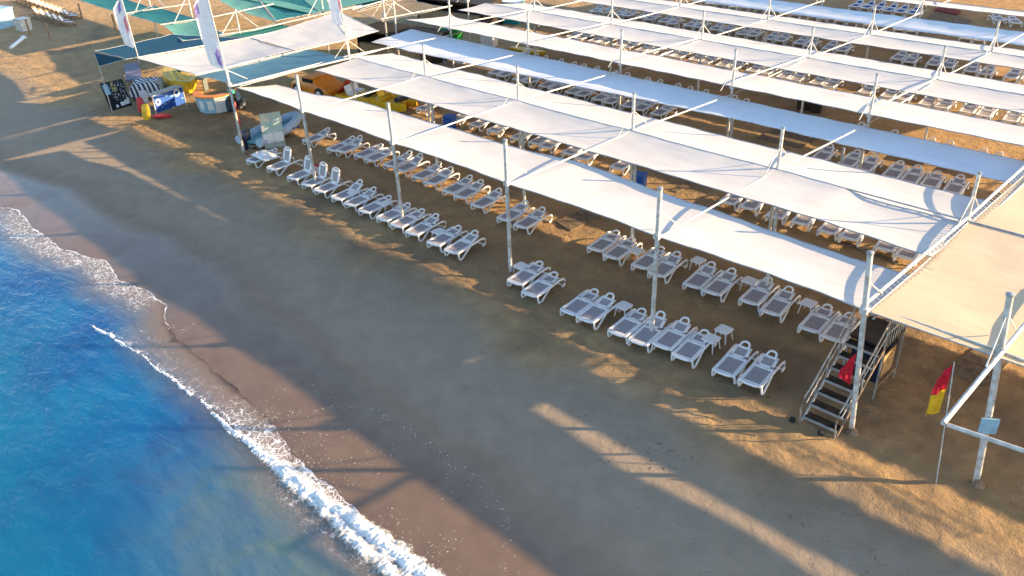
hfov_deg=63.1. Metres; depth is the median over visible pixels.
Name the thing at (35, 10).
sun lounger
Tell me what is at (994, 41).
mast
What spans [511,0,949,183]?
cross beam
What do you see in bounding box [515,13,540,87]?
mast
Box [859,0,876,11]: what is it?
sun lounger
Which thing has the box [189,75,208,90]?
bench table
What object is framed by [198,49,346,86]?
shade sail
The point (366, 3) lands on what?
shade sail
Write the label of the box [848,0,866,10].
sun lounger
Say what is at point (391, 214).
sun lounger
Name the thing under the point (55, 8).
sun lounger
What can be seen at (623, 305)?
side table
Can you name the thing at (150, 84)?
covered rack
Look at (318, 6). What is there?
shade sail
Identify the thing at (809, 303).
side table
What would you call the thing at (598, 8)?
sun lounger
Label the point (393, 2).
trestle post
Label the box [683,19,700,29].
sun lounger
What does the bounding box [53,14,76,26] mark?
sun lounger
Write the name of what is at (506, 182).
mast
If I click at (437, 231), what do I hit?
side table
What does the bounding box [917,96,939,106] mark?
sun lounger
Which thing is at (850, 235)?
sun lounger
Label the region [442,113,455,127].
bin
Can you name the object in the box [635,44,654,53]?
sun lounger
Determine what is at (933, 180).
sun lounger
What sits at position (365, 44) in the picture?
bar hut
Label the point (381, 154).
sun lounger
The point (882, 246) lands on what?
sun lounger
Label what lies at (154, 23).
trestle post
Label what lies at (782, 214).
sun lounger
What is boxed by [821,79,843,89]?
sun lounger
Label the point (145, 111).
bodyboard
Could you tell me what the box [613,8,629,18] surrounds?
sun lounger
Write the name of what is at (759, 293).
sun lounger
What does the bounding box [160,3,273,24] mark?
frame pipe
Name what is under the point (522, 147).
support post
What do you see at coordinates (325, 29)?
shade sail
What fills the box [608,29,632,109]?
mast
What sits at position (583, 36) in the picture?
sun lounger
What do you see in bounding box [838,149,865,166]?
sun lounger
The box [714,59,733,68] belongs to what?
sun lounger
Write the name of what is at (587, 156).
sun lounger
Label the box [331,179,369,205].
sun lounger
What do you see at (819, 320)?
sun lounger
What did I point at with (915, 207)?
ridge truss
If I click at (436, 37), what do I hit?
cross beam
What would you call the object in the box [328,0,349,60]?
feather banner
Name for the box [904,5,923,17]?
sun lounger
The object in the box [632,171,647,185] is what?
bin
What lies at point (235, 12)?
trestle post
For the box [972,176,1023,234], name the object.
beige shade sheet
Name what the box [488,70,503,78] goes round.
sun lounger
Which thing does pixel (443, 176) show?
sun lounger
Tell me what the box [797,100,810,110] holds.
storage box
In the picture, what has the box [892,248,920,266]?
sun lounger
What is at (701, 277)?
sun lounger
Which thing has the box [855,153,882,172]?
sun lounger
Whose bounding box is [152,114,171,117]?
bodyboard
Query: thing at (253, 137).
inflatable boat
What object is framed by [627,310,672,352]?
sun lounger
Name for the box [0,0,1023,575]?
sand
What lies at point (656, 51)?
sun lounger
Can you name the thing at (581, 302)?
sun lounger
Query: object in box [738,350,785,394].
sun lounger
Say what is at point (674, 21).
sun lounger
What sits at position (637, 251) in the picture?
side table
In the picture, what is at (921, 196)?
shade strip
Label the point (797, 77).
sun lounger
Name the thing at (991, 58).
shade strip
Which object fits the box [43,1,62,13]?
sun lounger
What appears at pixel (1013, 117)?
sun lounger
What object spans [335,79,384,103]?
pedal boat
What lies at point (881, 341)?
stair tower
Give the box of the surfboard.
[509,46,545,54]
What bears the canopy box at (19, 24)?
on the sand
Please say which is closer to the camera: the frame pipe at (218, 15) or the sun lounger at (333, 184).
the sun lounger at (333, 184)
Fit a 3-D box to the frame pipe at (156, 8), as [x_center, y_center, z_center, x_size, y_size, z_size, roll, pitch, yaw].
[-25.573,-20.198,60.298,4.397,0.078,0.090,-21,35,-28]
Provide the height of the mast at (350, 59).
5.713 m
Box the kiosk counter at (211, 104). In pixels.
[192,89,235,113]
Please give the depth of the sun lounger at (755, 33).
62.09 m
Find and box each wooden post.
[24,19,30,34]
[44,23,50,39]
[77,3,82,18]
[111,14,116,30]
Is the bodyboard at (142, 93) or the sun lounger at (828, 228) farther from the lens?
the bodyboard at (142, 93)
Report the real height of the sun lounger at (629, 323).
0.540 m
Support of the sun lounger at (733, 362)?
on the sand
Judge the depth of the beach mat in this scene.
67.15 m
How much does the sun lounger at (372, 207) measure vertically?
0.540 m
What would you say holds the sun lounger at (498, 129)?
on the sand
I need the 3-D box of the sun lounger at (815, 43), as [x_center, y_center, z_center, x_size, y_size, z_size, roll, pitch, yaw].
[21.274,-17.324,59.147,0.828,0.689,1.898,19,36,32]
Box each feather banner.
[113,0,139,62]
[194,0,230,91]
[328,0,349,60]
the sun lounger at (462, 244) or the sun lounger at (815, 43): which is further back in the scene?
the sun lounger at (815, 43)
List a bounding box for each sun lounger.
[29,6,49,17]
[35,0,43,7]
[35,8,50,20]
[37,0,46,9]
[41,10,63,22]
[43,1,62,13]
[47,12,70,24]
[48,3,67,13]
[52,4,71,15]
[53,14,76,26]
[57,6,76,17]
[61,7,80,19]
[246,148,282,167]
[266,146,303,175]
[287,155,318,185]
[301,161,339,191]
[302,127,336,147]
[314,167,352,198]
[326,135,360,156]
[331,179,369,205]
[335,135,369,157]
[344,186,383,211]
[354,143,385,162]
[358,195,398,219]
[364,147,399,166]
[376,202,417,226]
[383,150,413,172]
[390,208,431,233]
[394,153,429,177]
[405,213,446,241]
[411,161,446,184]
[416,104,443,115]
[424,166,459,190]
[426,225,468,252]
[442,174,476,198]
[444,230,485,260]
[453,179,490,204]
[456,113,468,125]
[469,119,489,131]
[470,188,505,213]
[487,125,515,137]
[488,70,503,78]
[488,124,505,136]
[496,72,515,81]
[496,200,535,227]
[507,260,550,288]
[510,132,536,144]
[512,75,530,84]
[513,206,552,234]
[521,271,565,303]
[522,77,547,87]
[528,136,549,149]
[538,81,557,89]
[538,140,568,153]
[547,83,573,93]
[560,288,604,320]
[561,146,582,160]
[564,86,585,97]
[566,32,580,39]
[574,34,594,41]
[574,89,597,100]
[575,151,605,165]
[576,292,620,329]
[587,36,604,44]
[587,230,626,257]
[589,5,606,14]
[591,92,614,104]
[596,38,617,45]
[599,6,618,15]
[602,94,628,108]
[603,237,642,265]
[607,307,650,343]
[609,160,629,175]
[612,40,629,48]
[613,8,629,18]
[621,10,640,18]
[621,99,644,109]
[623,42,642,50]
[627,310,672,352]
[631,101,657,115]
[631,246,670,275]
[634,12,649,21]
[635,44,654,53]
[644,14,660,23]
[645,47,666,54]
[647,251,687,283]
[649,105,677,118]
[651,317,697,356]
[657,15,674,25]
[661,49,679,58]
[666,17,684,27]
[671,52,692,60]
[671,329,716,368]
[682,261,722,295]
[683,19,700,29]
[688,54,706,61]
[692,21,711,30]
[698,56,720,65]
[701,267,742,302]
[708,23,726,33]
[711,340,758,384]
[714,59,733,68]
[718,193,743,210]
[719,24,737,35]
[726,61,747,71]
[735,27,752,38]
[738,199,762,216]
[738,276,779,311]
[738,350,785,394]
[745,65,764,74]
[746,29,764,40]
[757,67,780,75]
[759,285,800,322]
[762,32,781,41]
[765,207,790,225]
[773,33,792,45]
[775,70,795,80]
[788,73,809,83]
[790,214,814,231]
[792,36,810,46]
[797,303,839,337]
[802,37,821,49]
[808,76,828,86]
[812,143,838,160]
[816,222,842,240]
[819,312,859,349]
[821,40,840,52]
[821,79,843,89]
[834,43,854,54]
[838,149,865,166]
[838,229,864,246]
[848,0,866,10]
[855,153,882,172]
[857,85,879,96]
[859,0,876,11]
[870,1,888,13]
[872,241,898,257]
[879,89,899,100]
[881,2,900,14]
[882,160,908,178]
[889,51,909,62]
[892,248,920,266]
[893,3,911,16]
[894,92,916,103]
[900,164,926,183]
[901,53,921,66]
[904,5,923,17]
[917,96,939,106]
[919,170,946,188]
[924,56,944,69]
[933,99,956,110]
[942,174,969,194]
[943,58,958,71]
[944,140,955,145]
[958,103,980,116]
[962,62,981,75]
[974,106,997,119]
[976,65,997,78]
[987,13,1006,24]
[1001,111,1023,124]
[1002,68,1020,82]
[1003,16,1022,27]
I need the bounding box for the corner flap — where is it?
[94,53,124,112]
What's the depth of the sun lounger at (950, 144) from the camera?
41.10 m
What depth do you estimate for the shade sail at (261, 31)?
54.66 m
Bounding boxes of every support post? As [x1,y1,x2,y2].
[431,104,438,173]
[521,131,525,203]
[631,165,636,240]
[730,117,733,137]
[765,207,778,285]
[840,147,844,164]
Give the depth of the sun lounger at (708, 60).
56.27 m
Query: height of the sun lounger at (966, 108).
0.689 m
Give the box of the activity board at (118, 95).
[100,78,132,109]
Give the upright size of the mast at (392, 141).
5.838 m
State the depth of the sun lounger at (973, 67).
52.51 m
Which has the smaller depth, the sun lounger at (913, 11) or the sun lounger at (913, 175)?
the sun lounger at (913, 175)
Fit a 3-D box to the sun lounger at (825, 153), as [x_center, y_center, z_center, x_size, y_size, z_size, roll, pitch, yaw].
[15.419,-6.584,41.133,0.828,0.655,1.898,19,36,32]
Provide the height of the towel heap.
0.211 m
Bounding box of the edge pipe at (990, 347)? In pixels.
[896,314,1023,360]
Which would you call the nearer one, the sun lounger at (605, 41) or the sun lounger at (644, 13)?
the sun lounger at (605, 41)
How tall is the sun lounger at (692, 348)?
0.540 m
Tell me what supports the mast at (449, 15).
on the sand
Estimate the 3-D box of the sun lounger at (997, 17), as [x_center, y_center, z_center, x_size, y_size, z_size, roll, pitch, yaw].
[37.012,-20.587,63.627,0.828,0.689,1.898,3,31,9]
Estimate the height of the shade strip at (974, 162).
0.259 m
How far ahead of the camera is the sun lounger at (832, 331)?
27.69 m
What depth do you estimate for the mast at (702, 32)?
48.35 m
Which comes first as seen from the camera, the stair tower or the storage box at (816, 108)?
the stair tower
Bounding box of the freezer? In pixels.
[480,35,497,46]
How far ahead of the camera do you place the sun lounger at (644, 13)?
68.27 m
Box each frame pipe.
[126,4,188,13]
[137,31,276,57]
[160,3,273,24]
[195,39,349,75]
[219,5,361,35]
[230,49,380,86]
[352,0,386,9]
[381,5,451,19]
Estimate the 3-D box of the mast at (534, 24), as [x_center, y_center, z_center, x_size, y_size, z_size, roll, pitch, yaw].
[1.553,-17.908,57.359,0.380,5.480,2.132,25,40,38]
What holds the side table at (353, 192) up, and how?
on the sand
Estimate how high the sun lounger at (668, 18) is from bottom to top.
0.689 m
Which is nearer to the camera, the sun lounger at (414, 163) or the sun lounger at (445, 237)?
the sun lounger at (445, 237)
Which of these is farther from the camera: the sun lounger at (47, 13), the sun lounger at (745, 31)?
the sun lounger at (47, 13)
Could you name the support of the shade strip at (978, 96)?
attached to the mast at (534, 24)
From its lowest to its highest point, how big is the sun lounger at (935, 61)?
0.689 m
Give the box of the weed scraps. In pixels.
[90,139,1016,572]
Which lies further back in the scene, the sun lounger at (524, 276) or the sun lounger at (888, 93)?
the sun lounger at (888, 93)
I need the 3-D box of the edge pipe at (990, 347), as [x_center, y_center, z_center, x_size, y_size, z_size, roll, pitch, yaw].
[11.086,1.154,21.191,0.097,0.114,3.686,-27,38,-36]
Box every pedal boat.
[291,72,344,96]
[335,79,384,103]
[371,90,416,111]
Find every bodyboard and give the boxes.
[136,97,143,112]
[139,90,148,102]
[141,104,150,119]
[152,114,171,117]
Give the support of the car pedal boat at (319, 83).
on the sand
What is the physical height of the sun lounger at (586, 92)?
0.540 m
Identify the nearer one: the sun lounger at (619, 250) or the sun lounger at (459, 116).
the sun lounger at (619, 250)
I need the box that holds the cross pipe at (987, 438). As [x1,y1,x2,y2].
[947,423,1023,452]
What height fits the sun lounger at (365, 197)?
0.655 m
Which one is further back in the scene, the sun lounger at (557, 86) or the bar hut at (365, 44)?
the bar hut at (365, 44)
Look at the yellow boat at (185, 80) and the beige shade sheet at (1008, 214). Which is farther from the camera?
the yellow boat at (185, 80)
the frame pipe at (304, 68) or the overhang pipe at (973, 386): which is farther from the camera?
the frame pipe at (304, 68)
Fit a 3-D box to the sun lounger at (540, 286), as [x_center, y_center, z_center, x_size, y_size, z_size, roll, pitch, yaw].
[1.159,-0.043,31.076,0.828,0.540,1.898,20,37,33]
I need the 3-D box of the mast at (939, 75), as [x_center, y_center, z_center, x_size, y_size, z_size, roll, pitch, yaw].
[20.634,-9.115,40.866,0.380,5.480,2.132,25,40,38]
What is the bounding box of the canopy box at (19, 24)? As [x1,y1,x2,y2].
[12,16,31,31]
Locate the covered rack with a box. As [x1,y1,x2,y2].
[129,77,167,98]
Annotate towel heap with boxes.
[251,150,280,161]
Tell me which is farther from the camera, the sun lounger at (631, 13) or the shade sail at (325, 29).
the sun lounger at (631, 13)
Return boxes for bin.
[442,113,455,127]
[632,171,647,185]
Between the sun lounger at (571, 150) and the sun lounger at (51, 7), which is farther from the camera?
the sun lounger at (51, 7)
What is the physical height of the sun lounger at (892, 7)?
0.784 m
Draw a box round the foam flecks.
[172,318,518,572]
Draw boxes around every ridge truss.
[344,55,1023,236]
[500,5,1023,94]
[635,0,1023,56]
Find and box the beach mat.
[935,7,961,14]
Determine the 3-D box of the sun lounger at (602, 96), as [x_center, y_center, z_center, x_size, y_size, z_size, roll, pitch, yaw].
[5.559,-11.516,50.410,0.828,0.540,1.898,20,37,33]
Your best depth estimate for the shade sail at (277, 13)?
58.83 m
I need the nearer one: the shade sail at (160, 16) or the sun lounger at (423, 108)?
the sun lounger at (423, 108)
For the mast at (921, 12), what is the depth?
53.57 m
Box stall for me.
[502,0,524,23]
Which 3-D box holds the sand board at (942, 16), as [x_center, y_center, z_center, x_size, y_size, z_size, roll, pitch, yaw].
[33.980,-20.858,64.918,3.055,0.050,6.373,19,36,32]
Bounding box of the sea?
[0,208,414,575]
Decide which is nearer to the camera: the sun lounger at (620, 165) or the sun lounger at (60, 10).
the sun lounger at (620, 165)
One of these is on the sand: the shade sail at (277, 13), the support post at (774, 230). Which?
the support post at (774, 230)
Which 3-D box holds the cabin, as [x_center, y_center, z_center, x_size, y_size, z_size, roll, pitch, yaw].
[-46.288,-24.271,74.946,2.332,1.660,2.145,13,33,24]
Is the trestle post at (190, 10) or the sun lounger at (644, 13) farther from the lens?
the sun lounger at (644, 13)
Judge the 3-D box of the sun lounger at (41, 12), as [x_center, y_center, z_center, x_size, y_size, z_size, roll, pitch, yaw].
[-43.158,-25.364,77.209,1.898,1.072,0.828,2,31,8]
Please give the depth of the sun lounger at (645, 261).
32.32 m
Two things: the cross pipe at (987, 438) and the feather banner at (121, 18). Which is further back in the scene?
the feather banner at (121, 18)
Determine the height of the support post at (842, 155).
3.332 m
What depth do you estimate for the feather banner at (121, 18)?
47.40 m
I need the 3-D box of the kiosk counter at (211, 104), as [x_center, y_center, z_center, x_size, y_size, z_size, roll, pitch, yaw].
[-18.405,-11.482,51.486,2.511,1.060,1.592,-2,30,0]
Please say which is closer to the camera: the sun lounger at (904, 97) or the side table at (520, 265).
the side table at (520, 265)
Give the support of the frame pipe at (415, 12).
attached to the trestle post at (393, 2)
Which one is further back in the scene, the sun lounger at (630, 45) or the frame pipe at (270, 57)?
the sun lounger at (630, 45)
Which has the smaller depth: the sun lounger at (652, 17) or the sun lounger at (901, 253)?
the sun lounger at (901, 253)
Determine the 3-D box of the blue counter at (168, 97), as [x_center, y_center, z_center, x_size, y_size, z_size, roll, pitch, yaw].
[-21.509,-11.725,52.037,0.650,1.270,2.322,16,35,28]
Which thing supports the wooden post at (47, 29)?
on the sand
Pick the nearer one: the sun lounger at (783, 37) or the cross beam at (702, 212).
the cross beam at (702, 212)
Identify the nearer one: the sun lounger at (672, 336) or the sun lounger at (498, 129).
the sun lounger at (672, 336)
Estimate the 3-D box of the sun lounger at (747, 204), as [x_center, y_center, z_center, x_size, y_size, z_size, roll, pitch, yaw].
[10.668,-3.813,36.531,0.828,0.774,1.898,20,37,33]
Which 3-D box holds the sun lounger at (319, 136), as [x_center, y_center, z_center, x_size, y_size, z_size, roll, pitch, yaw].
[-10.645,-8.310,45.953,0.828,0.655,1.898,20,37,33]
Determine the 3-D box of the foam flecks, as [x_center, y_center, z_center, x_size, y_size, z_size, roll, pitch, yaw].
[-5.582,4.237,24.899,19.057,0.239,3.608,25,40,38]
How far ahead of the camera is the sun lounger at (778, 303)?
29.25 m
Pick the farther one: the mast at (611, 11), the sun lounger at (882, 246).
the mast at (611, 11)
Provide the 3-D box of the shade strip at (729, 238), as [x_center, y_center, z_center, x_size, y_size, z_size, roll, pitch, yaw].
[-0.909,-5.396,33.696,33.018,0.484,4.061,25,40,38]
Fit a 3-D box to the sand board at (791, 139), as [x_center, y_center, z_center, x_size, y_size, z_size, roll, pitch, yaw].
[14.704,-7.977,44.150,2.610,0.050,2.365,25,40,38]
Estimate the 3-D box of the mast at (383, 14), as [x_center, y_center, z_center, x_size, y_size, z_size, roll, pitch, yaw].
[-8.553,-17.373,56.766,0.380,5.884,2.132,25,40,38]
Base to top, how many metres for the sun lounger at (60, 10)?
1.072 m
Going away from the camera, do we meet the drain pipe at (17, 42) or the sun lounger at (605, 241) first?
the sun lounger at (605, 241)
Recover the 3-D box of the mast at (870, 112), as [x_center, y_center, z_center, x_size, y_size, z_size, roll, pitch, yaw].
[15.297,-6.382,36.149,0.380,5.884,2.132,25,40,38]
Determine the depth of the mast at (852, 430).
22.46 m
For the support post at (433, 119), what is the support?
on the sand
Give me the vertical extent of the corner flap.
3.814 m
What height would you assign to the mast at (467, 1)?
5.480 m
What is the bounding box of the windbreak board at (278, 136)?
[258,111,285,149]
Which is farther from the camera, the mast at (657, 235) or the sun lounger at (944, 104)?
the sun lounger at (944, 104)
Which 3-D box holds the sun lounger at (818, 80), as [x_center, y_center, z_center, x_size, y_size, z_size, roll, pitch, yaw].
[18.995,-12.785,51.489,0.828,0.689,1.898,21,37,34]
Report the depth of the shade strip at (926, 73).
47.50 m
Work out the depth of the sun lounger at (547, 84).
52.84 m
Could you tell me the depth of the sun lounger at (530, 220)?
35.71 m
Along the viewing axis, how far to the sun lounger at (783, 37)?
60.56 m
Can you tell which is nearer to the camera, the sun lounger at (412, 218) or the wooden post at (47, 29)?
the sun lounger at (412, 218)
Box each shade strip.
[235,84,908,308]
[314,57,965,256]
[352,53,991,223]
[371,29,1023,183]
[405,16,1023,146]
[459,3,1023,113]
[495,3,1023,93]
[572,0,1023,69]
[636,0,1023,55]
[694,0,1023,45]
[883,0,1023,16]
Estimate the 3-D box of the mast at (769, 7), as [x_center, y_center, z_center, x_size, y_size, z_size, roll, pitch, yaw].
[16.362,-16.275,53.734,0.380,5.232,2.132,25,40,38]
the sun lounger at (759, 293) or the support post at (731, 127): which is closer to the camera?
the sun lounger at (759, 293)
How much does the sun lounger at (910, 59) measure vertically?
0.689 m
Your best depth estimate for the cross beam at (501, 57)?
47.23 m
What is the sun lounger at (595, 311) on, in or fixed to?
on the sand
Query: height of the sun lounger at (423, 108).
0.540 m
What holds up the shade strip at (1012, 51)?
attached to the mast
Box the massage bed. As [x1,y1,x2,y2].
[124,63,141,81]
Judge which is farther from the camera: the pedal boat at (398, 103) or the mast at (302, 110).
the pedal boat at (398, 103)
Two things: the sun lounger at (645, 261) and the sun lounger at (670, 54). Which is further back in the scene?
the sun lounger at (670, 54)
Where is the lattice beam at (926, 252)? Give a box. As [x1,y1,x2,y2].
[860,165,1023,319]
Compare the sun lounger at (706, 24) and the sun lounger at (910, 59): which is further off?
the sun lounger at (706, 24)
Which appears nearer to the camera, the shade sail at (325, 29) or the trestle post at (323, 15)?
the shade sail at (325, 29)
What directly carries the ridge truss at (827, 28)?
attached to the mast at (769, 7)
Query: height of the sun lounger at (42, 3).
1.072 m
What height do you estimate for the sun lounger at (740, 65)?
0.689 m
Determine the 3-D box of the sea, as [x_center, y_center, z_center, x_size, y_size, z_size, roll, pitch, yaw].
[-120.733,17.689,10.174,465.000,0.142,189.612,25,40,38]
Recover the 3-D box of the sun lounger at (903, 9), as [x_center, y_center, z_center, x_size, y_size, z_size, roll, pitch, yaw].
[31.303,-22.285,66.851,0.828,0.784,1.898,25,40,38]
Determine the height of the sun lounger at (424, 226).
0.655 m
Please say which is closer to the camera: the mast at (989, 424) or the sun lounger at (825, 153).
the mast at (989, 424)
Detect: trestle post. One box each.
[135,0,164,37]
[173,0,199,47]
[222,9,257,86]
[308,0,331,63]
[382,1,410,54]
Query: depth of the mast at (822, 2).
58.31 m
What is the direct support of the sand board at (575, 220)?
on the sand
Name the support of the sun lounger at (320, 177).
on the sand
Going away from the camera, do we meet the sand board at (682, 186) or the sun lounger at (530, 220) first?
the sun lounger at (530, 220)
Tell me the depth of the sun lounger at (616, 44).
60.89 m
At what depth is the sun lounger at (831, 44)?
58.21 m
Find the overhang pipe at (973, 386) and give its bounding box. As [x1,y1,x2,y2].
[940,322,1023,425]
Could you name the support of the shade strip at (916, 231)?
attached to the cross beam at (600, 76)
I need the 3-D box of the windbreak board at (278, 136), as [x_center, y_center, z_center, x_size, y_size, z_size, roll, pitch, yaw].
[-12.961,-8.506,45.133,1.753,2.001,0.288,-13,32,-17]
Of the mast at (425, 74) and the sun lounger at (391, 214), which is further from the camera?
the mast at (425, 74)
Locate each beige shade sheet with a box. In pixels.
[870,222,1023,366]
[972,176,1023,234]
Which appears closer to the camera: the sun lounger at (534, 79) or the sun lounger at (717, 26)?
the sun lounger at (534, 79)
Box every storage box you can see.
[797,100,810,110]
[810,103,822,113]
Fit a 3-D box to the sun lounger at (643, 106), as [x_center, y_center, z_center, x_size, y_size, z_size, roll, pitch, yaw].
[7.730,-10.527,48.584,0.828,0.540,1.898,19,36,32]
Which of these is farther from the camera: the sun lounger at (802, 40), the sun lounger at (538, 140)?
the sun lounger at (802, 40)
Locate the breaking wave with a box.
[92,325,442,575]
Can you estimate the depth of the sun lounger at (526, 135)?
44.76 m
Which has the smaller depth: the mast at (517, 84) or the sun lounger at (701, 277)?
the sun lounger at (701, 277)
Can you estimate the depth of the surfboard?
60.91 m
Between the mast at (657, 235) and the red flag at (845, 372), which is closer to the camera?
the red flag at (845, 372)
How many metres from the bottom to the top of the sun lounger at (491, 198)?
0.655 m
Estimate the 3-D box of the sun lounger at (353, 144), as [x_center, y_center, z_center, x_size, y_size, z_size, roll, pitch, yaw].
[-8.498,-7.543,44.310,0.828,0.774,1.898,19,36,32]
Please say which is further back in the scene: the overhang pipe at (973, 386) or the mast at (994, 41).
the mast at (994, 41)
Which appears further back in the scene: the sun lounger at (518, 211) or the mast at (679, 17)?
the mast at (679, 17)
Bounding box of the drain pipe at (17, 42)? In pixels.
[9,35,26,48]
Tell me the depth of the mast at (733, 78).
39.44 m
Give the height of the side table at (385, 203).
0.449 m
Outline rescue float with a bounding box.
[234,102,240,124]
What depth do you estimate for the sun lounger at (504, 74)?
55.03 m
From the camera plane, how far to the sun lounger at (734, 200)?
36.76 m
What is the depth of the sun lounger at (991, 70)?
51.82 m
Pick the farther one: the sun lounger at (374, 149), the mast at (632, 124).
the sun lounger at (374, 149)
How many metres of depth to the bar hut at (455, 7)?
68.98 m
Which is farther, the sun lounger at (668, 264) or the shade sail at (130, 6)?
the shade sail at (130, 6)
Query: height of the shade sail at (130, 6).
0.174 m
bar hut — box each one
[357,21,449,63]
[416,0,502,24]
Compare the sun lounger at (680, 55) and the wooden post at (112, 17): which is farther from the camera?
the wooden post at (112, 17)
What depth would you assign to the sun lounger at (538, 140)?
44.06 m
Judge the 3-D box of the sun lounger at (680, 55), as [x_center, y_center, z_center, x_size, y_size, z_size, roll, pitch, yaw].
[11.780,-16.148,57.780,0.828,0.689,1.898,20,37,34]
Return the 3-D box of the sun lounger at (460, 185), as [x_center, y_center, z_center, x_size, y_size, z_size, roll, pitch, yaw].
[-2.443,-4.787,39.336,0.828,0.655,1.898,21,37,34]
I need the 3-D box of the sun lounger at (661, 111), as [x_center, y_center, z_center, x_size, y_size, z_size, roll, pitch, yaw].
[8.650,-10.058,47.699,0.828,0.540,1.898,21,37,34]
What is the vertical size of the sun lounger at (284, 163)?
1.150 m
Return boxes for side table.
[347,190,359,199]
[379,200,392,211]
[431,228,445,237]
[513,262,528,273]
[614,301,632,315]
[628,247,644,260]
[689,256,706,269]
[701,333,720,354]
[714,324,733,344]
[739,276,758,290]
[798,298,817,312]
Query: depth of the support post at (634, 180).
32.61 m
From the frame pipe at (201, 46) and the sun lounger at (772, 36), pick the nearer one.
the frame pipe at (201, 46)
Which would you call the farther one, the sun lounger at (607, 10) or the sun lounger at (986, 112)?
the sun lounger at (607, 10)
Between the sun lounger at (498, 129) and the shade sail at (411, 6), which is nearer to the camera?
the sun lounger at (498, 129)
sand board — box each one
[555,210,598,230]
[671,181,695,192]
[756,129,817,147]
[832,239,898,264]
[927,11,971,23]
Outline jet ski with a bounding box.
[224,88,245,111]
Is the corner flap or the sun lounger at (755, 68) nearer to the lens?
the corner flap
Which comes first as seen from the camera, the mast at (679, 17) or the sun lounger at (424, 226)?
the sun lounger at (424, 226)
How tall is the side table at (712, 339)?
0.449 m
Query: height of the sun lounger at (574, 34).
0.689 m
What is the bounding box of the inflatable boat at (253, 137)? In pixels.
[235,111,307,149]
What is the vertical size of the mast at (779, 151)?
5.713 m
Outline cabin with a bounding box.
[0,5,14,29]
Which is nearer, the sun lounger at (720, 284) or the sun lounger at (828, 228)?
the sun lounger at (720, 284)
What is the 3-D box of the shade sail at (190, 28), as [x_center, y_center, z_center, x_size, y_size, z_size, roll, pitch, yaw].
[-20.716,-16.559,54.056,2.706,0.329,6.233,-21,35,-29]
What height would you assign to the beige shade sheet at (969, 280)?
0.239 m
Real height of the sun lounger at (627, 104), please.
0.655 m
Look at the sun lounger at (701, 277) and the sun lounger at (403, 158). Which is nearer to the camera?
the sun lounger at (701, 277)
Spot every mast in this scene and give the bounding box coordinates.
[225,69,247,155]
[294,74,321,188]
[335,26,363,99]
[372,0,396,53]
[385,102,412,227]
[410,44,440,121]
[438,0,462,67]
[457,0,470,41]
[502,138,526,277]
[503,65,533,147]
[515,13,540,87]
[523,0,543,54]
[601,0,621,71]
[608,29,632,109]
[617,92,647,180]
[650,186,676,331]
[671,0,688,52]
[692,10,711,90]
[720,49,744,136]
[760,0,775,69]
[763,126,791,229]
[799,26,818,112]
[814,0,824,47]
[845,250,882,436]
[857,6,877,89]
[858,73,880,168]
[908,0,926,63]
[924,45,946,139]
[955,171,981,230]
[969,291,1016,489]
[977,21,1000,111]
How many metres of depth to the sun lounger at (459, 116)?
47.82 m
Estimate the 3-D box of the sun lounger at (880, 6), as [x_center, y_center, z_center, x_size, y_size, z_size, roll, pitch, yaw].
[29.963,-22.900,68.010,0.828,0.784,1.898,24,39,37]
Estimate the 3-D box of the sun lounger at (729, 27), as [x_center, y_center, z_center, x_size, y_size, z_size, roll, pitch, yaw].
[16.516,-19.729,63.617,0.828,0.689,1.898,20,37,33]
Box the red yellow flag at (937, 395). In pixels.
[926,361,954,483]
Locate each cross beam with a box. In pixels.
[241,0,584,82]
[306,0,703,110]
[396,1,821,142]
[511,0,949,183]
[662,33,1023,235]
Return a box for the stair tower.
[789,307,905,438]
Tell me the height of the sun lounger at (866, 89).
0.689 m
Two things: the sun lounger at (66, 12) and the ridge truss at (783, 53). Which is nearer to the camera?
the ridge truss at (783, 53)
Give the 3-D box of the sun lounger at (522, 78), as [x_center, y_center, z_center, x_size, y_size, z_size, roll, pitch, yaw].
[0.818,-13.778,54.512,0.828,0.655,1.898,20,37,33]
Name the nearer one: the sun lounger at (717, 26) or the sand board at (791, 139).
the sand board at (791, 139)
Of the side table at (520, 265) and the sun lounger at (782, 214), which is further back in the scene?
the sun lounger at (782, 214)
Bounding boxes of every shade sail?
[79,0,152,14]
[94,34,245,59]
[127,5,195,23]
[137,38,293,74]
[164,20,227,40]
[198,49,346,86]
[219,0,275,21]
[222,23,290,36]
[252,14,344,50]
[253,0,374,13]
[260,0,319,20]
[339,14,378,39]
[356,0,391,9]
[357,0,447,20]
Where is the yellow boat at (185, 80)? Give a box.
[162,67,197,92]
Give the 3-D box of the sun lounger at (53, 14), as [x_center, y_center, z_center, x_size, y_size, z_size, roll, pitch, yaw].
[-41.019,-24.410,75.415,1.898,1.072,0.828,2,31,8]
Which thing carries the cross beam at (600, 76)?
attached to the mast at (517, 84)
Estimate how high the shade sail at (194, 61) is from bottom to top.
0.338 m
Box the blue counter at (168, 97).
[146,84,186,113]
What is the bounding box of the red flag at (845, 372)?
[838,352,856,383]
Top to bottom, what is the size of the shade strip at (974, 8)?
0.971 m
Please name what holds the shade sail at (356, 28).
attached to the shade sail at (325, 29)
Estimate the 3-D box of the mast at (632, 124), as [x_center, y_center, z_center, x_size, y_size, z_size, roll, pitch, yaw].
[5.108,-5.550,35.620,0.380,5.713,2.132,25,40,38]

